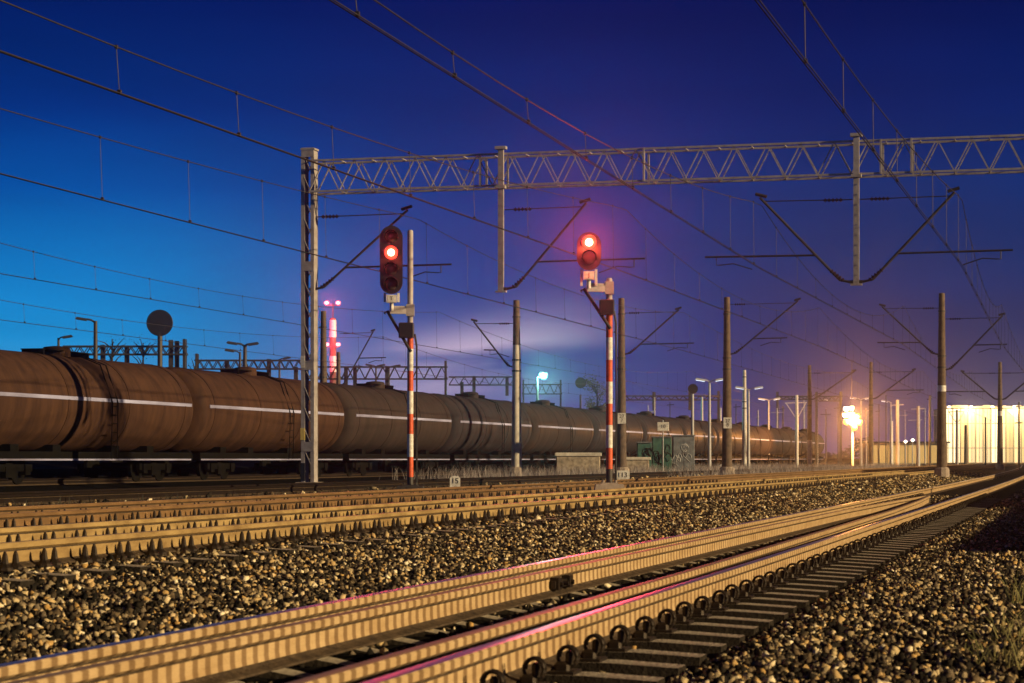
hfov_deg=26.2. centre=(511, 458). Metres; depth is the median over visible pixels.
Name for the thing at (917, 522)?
sleeper
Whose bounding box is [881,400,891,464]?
lamp post
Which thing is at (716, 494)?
sleeper
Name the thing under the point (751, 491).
sleeper
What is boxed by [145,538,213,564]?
sleeper
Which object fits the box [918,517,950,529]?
sleeper
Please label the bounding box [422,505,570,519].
sleeper
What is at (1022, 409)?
window
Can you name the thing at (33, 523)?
sleeper
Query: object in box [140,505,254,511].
sleeper
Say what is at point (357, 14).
overhead line
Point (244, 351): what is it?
lamp post
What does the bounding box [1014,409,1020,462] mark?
window
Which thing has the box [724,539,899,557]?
sleeper
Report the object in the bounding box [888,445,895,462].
window
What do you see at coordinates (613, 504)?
sleeper
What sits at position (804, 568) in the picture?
sleeper
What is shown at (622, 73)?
sky
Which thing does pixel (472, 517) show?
sleeper
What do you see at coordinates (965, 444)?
yard mast
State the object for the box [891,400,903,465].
yard mast
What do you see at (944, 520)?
sleeper
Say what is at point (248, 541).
sleeper
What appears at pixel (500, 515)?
sleeper
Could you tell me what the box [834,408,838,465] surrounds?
yard mast
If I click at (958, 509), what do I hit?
sleeper
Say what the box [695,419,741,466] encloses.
tank wagon
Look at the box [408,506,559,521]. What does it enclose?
sleeper
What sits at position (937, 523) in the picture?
sleeper
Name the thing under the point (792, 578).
sleeper
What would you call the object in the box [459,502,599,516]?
sleeper
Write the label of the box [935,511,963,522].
sleeper
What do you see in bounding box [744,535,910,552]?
sleeper
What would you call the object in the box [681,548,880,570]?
sleeper
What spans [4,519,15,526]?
sleeper
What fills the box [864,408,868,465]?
yard mast
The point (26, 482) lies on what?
running rail
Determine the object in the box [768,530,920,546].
sleeper
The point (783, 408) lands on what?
yard mast
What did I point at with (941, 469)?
catenary pole
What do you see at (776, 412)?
yard mast
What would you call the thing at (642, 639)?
sleeper
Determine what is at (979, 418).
window
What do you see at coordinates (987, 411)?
window
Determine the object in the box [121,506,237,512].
sleeper
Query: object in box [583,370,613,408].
leafy tree
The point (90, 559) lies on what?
sleeper
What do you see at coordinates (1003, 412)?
window
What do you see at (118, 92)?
overhead line
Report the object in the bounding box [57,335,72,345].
lamp post
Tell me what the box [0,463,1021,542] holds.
running rail
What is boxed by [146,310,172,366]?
disc signal
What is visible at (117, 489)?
running rail
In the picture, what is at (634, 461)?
concrete barrier
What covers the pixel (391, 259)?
railway signal
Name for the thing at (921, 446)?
window
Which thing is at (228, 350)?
lamp post
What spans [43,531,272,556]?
sleeper
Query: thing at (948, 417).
window
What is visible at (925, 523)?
sleeper
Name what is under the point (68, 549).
running rail
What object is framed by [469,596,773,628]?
sleeper
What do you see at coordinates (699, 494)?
sleeper
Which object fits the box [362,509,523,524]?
sleeper
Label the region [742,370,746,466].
catenary pole
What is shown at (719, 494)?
sleeper
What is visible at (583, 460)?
concrete barrier
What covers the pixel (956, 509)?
sleeper
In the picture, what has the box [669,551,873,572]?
sleeper
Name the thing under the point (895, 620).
ballast stones
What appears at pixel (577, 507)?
sleeper
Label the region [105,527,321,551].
sleeper
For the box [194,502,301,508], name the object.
sleeper
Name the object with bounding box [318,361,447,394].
lattice gantry
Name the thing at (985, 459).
yard mast
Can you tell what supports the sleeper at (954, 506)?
on the ground at (54, 469)
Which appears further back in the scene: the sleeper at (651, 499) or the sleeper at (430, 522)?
the sleeper at (651, 499)
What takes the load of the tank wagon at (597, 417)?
on the running rail at (228, 475)
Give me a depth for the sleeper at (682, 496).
38.81 m
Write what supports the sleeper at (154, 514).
on the ground at (54, 469)
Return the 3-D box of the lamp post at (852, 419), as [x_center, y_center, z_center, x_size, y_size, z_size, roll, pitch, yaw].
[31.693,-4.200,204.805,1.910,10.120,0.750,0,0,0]
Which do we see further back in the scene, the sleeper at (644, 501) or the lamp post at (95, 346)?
the lamp post at (95, 346)
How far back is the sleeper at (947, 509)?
36.86 m
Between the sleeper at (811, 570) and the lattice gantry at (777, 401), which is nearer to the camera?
the sleeper at (811, 570)
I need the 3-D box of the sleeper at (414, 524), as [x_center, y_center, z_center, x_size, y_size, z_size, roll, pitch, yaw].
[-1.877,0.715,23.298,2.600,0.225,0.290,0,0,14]
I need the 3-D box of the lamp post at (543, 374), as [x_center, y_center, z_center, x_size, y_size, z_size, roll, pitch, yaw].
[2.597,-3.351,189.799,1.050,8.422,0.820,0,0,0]
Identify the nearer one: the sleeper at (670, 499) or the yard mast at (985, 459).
the sleeper at (670, 499)
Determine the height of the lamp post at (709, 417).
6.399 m
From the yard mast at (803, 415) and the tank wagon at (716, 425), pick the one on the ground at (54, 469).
the yard mast at (803, 415)
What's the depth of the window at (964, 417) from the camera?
329.82 m
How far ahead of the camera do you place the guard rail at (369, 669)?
10.90 m
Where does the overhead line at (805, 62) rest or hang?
hanging from the signal gantry at (307, 269)
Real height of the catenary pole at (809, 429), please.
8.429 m
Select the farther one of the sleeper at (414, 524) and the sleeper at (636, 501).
the sleeper at (636, 501)
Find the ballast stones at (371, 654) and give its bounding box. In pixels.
[0,473,996,682]
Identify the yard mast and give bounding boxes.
[575,377,585,407]
[688,384,697,434]
[701,397,702,420]
[756,410,758,425]
[771,408,782,462]
[779,406,784,427]
[785,395,806,466]
[803,400,804,428]
[820,409,830,465]
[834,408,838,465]
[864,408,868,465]
[875,404,879,463]
[885,395,886,466]
[889,421,892,464]
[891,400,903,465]
[908,406,924,465]
[922,408,926,463]
[927,395,931,465]
[948,410,964,464]
[964,425,966,463]
[984,417,986,464]
[1015,402,1022,468]
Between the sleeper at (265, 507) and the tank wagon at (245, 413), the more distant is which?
the tank wagon at (245, 413)
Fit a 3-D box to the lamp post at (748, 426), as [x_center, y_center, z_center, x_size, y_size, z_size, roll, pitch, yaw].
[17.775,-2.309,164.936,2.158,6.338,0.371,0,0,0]
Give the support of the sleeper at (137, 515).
on the ground at (54, 469)
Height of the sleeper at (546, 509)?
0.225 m
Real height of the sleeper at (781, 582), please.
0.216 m
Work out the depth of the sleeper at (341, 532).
20.68 m
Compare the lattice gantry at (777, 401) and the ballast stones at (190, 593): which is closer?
the ballast stones at (190, 593)
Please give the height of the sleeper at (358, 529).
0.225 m
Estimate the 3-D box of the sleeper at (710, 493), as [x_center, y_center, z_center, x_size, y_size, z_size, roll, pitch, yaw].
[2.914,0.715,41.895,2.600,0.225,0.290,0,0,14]
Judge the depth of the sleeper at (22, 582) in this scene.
13.66 m
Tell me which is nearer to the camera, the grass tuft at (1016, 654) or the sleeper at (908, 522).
the grass tuft at (1016, 654)
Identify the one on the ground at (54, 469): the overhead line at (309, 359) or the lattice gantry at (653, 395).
the lattice gantry at (653, 395)
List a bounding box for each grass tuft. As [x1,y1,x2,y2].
[952,636,999,652]
[966,615,1023,669]
[974,594,1023,640]
[992,566,1023,605]
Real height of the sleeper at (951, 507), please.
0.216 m
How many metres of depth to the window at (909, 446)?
300.08 m
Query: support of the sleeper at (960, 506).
on the ground at (54, 469)
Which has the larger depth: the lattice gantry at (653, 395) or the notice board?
the lattice gantry at (653, 395)
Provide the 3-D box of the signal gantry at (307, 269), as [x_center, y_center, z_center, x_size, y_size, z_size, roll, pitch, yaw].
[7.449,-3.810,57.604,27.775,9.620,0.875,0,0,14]
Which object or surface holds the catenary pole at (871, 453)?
on the ground at (54, 469)
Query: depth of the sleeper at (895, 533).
26.41 m
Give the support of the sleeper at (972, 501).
on the ground at (54, 469)
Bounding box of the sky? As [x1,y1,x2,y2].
[0,0,1023,458]
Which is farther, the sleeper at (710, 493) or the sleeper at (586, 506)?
the sleeper at (710, 493)
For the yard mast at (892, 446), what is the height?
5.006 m
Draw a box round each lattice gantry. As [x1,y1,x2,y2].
[63,339,187,367]
[194,354,309,379]
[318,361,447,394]
[449,376,511,395]
[522,380,561,405]
[626,391,719,418]
[775,392,812,427]
[814,392,842,466]
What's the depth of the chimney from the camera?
264.63 m
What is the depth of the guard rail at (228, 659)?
11.48 m
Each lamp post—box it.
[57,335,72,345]
[76,317,97,358]
[224,349,240,366]
[226,341,258,366]
[278,357,290,377]
[365,364,384,380]
[536,371,547,399]
[695,378,722,466]
[735,386,763,466]
[758,398,780,465]
[842,370,862,464]
[852,397,868,464]
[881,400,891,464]
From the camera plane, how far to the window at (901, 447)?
300.08 m
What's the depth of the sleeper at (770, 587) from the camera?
15.99 m
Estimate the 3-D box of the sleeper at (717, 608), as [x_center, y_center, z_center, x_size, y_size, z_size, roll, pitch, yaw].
[0.438,0.923,13.933,2.600,0.216,0.260,0,0,14]
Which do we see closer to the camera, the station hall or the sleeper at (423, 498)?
the sleeper at (423, 498)
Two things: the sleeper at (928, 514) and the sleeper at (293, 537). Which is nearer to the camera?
the sleeper at (293, 537)
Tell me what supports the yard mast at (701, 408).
on the ground at (54, 469)
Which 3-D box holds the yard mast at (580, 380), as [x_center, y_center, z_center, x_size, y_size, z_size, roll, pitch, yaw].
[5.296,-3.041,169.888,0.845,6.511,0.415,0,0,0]
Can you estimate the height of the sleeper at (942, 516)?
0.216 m
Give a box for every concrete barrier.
[555,453,601,473]
[626,457,650,471]
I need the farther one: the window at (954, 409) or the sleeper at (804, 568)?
the window at (954, 409)
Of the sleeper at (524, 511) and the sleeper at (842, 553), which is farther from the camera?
the sleeper at (524, 511)
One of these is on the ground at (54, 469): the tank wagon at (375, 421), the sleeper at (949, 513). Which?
the sleeper at (949, 513)
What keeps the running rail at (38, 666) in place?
on the ground at (54, 469)
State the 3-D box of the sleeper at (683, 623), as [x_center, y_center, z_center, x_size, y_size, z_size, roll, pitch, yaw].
[0.124,0.921,12.784,2.600,0.216,0.260,0,0,14]
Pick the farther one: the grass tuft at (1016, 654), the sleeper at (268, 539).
the sleeper at (268, 539)
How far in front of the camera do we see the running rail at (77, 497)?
46.19 m
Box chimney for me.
[324,301,339,383]
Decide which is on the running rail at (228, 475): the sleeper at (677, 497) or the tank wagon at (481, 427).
the tank wagon at (481, 427)
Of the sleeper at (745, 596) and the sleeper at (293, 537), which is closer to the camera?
the sleeper at (745, 596)
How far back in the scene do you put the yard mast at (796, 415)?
189.91 m
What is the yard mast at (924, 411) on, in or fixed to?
on the ground at (54, 469)
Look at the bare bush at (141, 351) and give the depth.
157.99 m
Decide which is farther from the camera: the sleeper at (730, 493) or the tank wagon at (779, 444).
the tank wagon at (779, 444)
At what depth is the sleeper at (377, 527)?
21.90 m
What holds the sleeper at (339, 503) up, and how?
on the ground at (54, 469)
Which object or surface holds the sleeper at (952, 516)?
on the ground at (54, 469)
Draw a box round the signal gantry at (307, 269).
[295,133,1023,482]
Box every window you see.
[868,445,876,462]
[880,445,884,462]
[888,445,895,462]
[899,445,906,462]
[908,445,915,462]
[920,445,926,462]
[928,445,936,462]
[946,409,951,462]
[954,409,959,462]
[961,409,966,462]
[969,409,974,462]
[976,409,982,462]
[984,409,989,462]
[992,409,997,462]
[1002,409,1004,462]
[1007,409,1012,462]
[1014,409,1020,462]
[1022,409,1023,462]
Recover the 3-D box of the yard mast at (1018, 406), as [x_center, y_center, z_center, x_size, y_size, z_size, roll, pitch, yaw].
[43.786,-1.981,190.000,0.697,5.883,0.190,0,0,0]
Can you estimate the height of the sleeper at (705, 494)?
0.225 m
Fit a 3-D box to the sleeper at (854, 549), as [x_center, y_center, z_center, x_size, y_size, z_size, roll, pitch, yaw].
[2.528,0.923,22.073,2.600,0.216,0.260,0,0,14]
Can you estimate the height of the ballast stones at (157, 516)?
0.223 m
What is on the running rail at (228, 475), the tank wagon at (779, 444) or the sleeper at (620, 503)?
the tank wagon at (779, 444)
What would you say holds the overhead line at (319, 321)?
hanging from the lattice gantry at (777, 401)
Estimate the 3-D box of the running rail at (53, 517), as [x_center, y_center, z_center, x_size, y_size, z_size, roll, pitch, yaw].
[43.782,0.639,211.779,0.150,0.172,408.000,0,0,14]
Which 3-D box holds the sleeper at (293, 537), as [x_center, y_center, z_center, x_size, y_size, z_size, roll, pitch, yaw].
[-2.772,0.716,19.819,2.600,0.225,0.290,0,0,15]
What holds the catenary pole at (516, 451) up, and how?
on the ground at (54, 469)
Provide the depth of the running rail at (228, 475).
77.58 m
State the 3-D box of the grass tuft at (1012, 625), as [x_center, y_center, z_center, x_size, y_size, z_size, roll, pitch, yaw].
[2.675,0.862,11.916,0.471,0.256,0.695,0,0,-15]
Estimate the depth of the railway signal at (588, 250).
45.20 m
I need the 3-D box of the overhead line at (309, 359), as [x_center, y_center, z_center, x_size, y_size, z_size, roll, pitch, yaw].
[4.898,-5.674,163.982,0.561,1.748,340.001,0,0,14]
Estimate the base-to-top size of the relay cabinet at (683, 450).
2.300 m
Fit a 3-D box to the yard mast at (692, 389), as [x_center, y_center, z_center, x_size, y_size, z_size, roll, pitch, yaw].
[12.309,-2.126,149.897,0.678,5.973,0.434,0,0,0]
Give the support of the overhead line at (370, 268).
hanging from the signal gantry at (307, 269)
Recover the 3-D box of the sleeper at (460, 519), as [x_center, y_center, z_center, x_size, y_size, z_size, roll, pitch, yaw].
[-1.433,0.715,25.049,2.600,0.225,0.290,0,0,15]
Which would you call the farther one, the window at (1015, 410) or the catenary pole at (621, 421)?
the window at (1015, 410)
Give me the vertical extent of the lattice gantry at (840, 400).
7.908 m
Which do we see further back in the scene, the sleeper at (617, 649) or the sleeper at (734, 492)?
the sleeper at (734, 492)
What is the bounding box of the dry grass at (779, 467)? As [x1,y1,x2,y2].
[379,461,912,479]
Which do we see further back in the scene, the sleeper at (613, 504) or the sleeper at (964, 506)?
the sleeper at (964, 506)
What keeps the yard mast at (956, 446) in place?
on the ground at (54, 469)
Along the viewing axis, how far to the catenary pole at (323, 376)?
111.87 m
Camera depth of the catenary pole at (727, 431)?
101.83 m
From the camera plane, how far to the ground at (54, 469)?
71.82 m
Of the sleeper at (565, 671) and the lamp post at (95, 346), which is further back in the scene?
the lamp post at (95, 346)
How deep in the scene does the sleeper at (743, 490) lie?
45.66 m
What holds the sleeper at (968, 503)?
on the ground at (54, 469)
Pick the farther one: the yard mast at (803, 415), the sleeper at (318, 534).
the yard mast at (803, 415)
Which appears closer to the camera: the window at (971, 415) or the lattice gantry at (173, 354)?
the lattice gantry at (173, 354)
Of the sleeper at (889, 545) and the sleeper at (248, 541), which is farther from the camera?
the sleeper at (889, 545)
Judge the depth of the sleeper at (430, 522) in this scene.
23.58 m
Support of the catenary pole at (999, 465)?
on the ground at (54, 469)
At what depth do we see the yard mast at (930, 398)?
199.91 m
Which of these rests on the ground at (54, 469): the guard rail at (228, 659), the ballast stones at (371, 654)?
the ballast stones at (371, 654)
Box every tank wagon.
[0,346,192,484]
[162,367,343,479]
[309,381,451,476]
[422,392,531,473]
[496,400,593,471]
[577,406,642,467]
[613,411,682,466]
[669,415,716,465]
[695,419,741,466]
[734,422,768,465]
[750,424,789,464]
[772,427,806,464]
[790,429,824,464]
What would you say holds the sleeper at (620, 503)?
on the ground at (54, 469)
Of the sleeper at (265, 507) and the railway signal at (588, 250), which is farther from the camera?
the railway signal at (588, 250)
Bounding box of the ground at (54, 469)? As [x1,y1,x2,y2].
[0,459,1023,682]
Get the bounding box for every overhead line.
[0,0,996,420]
[0,108,955,424]
[0,243,873,423]
[2,300,828,426]
[329,0,1023,424]
[755,0,1023,369]
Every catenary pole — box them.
[319,311,327,381]
[336,329,385,383]
[471,300,524,475]
[614,298,693,470]
[719,297,800,474]
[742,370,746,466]
[805,365,855,466]
[867,362,923,467]
[877,293,1006,476]
[946,362,1023,469]
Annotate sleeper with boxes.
[0,551,75,583]
[1,578,34,587]
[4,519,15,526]
[6,534,242,560]
[11,511,139,518]
[31,517,42,525]
[33,547,114,575]
[35,510,161,517]
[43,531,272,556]
[58,509,181,516]
[59,516,68,523]
[71,544,151,573]
[74,529,297,553]
[80,508,200,514]
[84,515,93,521]
[101,507,219,513]
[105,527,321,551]
[106,541,183,567]
[107,513,116,520]
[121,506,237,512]
[134,525,344,548]
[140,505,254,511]
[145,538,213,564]
[159,504,270,510]
[160,523,364,545]
[177,503,286,509]
[187,522,385,543]
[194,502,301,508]
[208,520,402,539]
[209,502,315,507]
[225,501,329,506]
[229,656,549,682]
[231,518,419,537]
[241,500,342,505]
[252,644,664,682]
[253,517,437,535]
[256,499,356,504]
[274,515,455,535]
[284,498,380,503]
[294,514,470,532]
[294,633,685,682]
[312,513,484,529]
[330,511,498,528]
[335,495,426,500]
[339,624,706,669]
[346,511,510,526]
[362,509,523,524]
[379,508,536,523]
[386,616,726,657]
[393,507,547,521]
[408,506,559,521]
[408,608,744,647]
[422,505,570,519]
[434,504,579,518]
[435,601,758,639]
[447,504,590,517]
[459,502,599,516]
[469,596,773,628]
[471,502,608,515]
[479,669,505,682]
[482,501,617,513]
[492,500,625,512]
[496,590,788,622]
[503,499,633,512]
[513,499,641,510]
[522,584,796,615]
[523,498,649,510]
[533,498,657,509]
[541,497,663,508]
[542,579,809,608]
[551,496,670,507]
[559,496,677,506]
[560,575,819,605]
[567,495,683,505]
[575,495,689,504]
[578,571,828,596]
[583,494,696,503]
[591,493,702,503]
[597,493,706,502]
[597,567,837,592]
[605,492,712,501]
[611,563,846,588]
[612,492,718,501]
[618,492,723,500]
[625,491,728,501]
[628,559,854,584]
[631,490,730,499]
[638,490,738,499]
[643,490,742,498]
[645,556,861,580]
[649,489,747,497]
[655,489,751,497]
[659,489,755,497]
[659,554,866,574]
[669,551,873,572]
[671,488,763,496]
[681,487,772,494]
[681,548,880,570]
[693,545,884,564]
[704,543,890,562]
[716,541,895,559]
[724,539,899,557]
[737,537,905,555]
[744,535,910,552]
[751,533,913,549]
[759,531,917,548]
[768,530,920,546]
[774,528,924,543]
[785,527,927,542]
[786,525,931,541]
[794,524,934,538]
[802,522,936,535]
[806,521,939,534]
[814,520,943,532]
[818,519,945,531]
[824,518,947,530]
[834,515,953,527]
[841,513,956,525]
[844,509,964,520]
[854,507,971,517]
[859,506,972,516]
[868,504,977,514]
[870,503,978,512]
[874,503,980,512]
[877,502,981,511]
[882,501,984,510]
[885,501,986,509]
[891,499,989,507]
[896,498,991,506]
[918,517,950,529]
[923,514,954,526]
[929,512,959,524]
[931,512,960,522]
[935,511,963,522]
[940,509,967,519]
[941,508,969,518]
[948,506,974,515]
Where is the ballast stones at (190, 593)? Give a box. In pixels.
[0,470,1005,663]
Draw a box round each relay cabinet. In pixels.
[636,442,652,467]
[651,436,671,471]
[671,435,694,470]
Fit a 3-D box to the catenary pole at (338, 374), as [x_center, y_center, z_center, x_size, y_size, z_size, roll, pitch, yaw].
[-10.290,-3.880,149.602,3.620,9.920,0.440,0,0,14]
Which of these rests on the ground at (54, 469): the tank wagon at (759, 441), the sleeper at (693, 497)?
the sleeper at (693, 497)
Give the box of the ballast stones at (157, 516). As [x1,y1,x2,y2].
[16,473,851,534]
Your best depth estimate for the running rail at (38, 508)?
35.38 m
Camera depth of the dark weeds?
40.68 m
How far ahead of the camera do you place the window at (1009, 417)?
329.34 m
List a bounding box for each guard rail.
[6,496,924,682]
[288,496,931,682]
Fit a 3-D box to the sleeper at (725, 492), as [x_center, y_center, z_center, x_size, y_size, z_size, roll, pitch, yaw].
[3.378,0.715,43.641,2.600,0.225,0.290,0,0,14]
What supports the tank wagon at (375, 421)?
on the running rail at (228, 475)
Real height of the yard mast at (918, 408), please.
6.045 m
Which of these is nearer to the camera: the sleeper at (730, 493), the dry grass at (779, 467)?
the sleeper at (730, 493)
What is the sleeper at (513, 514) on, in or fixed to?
on the ground at (54, 469)
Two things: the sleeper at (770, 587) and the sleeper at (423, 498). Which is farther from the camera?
the sleeper at (423, 498)
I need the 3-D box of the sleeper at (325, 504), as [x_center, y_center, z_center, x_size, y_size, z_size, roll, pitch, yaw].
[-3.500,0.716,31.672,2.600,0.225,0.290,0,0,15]
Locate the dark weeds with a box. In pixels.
[2,479,591,506]
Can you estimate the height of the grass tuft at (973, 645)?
0.104 m
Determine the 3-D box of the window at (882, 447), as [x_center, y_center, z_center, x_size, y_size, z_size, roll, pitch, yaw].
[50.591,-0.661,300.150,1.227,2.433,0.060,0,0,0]
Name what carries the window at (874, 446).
in the goods shed
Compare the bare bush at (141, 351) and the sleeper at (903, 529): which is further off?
the bare bush at (141, 351)
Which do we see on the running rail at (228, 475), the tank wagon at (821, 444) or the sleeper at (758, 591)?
the tank wagon at (821, 444)
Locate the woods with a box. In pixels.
[819,436,876,458]
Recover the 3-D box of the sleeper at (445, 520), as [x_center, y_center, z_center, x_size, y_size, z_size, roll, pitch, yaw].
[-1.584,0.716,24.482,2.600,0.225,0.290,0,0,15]
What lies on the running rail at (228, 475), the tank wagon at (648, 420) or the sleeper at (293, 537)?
the tank wagon at (648, 420)
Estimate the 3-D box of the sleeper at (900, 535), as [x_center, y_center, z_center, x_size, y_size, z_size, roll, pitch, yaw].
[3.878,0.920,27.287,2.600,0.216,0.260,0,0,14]
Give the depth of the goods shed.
300.12 m
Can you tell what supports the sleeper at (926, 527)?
on the ground at (54, 469)
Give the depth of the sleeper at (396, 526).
22.46 m
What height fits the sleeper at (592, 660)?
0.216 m
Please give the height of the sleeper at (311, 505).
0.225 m
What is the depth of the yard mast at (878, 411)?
264.96 m
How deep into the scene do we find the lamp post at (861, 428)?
214.91 m
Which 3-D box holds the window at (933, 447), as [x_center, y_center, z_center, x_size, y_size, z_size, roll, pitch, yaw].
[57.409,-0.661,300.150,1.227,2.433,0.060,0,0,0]
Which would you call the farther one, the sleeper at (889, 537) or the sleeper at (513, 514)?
the sleeper at (513, 514)
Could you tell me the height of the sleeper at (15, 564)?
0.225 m
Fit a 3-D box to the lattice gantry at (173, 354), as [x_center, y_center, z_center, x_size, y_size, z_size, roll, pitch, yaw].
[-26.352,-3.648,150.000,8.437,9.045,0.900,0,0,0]
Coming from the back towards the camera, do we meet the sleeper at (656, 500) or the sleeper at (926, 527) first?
the sleeper at (656, 500)
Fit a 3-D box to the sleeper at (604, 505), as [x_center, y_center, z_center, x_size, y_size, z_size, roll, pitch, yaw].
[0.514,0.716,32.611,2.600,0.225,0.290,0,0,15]
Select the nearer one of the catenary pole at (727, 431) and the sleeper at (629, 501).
the sleeper at (629, 501)
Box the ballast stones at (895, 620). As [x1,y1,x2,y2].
[667,489,1023,682]
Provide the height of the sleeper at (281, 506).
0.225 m
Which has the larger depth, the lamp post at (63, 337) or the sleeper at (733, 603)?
the lamp post at (63, 337)
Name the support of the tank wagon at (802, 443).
on the running rail at (228, 475)
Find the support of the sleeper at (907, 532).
on the ground at (54, 469)
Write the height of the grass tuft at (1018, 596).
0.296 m
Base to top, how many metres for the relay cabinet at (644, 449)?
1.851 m
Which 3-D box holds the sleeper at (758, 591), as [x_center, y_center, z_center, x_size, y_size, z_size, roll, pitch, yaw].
[0.880,0.923,15.689,2.600,0.216,0.260,0,0,15]
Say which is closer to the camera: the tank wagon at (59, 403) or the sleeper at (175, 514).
the sleeper at (175, 514)
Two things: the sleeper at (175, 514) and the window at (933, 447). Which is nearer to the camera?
the sleeper at (175, 514)
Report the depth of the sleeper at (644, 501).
35.20 m
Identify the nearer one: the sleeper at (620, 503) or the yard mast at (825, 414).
the sleeper at (620, 503)
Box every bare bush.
[99,336,138,360]
[133,336,155,363]
[188,358,206,369]
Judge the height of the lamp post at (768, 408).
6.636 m
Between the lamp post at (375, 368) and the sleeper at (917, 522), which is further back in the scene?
the lamp post at (375, 368)
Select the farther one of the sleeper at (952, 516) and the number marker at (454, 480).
the number marker at (454, 480)
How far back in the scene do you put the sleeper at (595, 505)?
31.73 m
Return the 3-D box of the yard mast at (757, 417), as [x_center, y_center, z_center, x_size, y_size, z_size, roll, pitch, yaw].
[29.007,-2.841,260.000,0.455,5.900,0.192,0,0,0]
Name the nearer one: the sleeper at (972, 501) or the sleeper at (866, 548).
the sleeper at (866, 548)
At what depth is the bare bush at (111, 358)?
157.91 m
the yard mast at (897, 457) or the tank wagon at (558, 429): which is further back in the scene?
the yard mast at (897, 457)
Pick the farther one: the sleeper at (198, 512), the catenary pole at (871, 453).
the catenary pole at (871, 453)
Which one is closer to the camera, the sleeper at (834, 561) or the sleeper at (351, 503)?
the sleeper at (834, 561)
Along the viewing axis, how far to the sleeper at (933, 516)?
33.37 m
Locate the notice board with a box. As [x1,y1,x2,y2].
[657,420,668,471]
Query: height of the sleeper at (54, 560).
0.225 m
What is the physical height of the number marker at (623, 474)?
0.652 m
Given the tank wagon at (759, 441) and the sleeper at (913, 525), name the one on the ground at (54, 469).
the sleeper at (913, 525)
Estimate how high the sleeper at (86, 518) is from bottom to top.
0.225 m
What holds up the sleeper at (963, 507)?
on the ground at (54, 469)
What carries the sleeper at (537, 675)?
on the ground at (54, 469)
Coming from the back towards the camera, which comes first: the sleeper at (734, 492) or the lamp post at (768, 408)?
the lamp post at (768, 408)
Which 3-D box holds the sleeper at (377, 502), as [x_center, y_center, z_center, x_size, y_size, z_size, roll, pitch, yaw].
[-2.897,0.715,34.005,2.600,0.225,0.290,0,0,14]
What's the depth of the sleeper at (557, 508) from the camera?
29.45 m
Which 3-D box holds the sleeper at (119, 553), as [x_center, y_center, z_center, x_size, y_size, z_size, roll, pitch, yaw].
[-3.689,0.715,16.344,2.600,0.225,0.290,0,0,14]
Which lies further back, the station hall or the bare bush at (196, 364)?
the station hall
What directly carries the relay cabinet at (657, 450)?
on the ground at (54, 469)
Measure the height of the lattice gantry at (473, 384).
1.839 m
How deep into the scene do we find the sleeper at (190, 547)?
17.22 m
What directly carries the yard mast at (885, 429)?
on the ground at (54, 469)
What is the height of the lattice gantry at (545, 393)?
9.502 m
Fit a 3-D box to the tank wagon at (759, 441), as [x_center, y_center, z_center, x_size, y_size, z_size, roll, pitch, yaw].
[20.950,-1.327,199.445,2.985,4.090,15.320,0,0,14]
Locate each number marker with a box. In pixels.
[450,476,459,486]
[617,470,629,479]
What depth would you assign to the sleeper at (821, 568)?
18.90 m
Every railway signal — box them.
[380,226,423,488]
[577,232,623,489]
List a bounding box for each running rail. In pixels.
[0,463,847,479]
[0,463,863,485]
[0,463,936,494]
[0,463,963,505]
[0,463,990,513]
[0,463,1006,527]
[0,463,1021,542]
[0,463,1023,566]
[0,466,1021,682]
[362,475,1023,682]
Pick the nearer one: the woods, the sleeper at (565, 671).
the sleeper at (565, 671)
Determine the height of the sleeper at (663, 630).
0.216 m
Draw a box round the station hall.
[934,405,1023,463]
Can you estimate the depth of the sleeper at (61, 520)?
23.23 m
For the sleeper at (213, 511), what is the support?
on the ground at (54, 469)
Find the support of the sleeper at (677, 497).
on the ground at (54, 469)
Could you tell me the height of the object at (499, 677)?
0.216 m
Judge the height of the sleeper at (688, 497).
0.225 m
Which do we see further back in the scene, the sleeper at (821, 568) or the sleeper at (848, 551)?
the sleeper at (848, 551)
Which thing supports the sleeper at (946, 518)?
on the ground at (54, 469)
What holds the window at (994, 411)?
in the station hall
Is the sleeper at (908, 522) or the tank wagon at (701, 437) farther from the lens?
the tank wagon at (701, 437)
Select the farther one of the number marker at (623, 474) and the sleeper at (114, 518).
the number marker at (623, 474)
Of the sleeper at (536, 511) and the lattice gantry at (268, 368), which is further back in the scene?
the lattice gantry at (268, 368)
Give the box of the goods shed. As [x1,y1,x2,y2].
[859,442,949,464]
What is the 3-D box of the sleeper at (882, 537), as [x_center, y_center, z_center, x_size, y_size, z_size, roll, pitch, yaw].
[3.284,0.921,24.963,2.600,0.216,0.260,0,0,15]
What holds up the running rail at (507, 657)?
on the ground at (54, 469)
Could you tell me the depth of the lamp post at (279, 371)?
189.92 m
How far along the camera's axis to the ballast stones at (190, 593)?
16.94 m
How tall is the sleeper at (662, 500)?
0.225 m

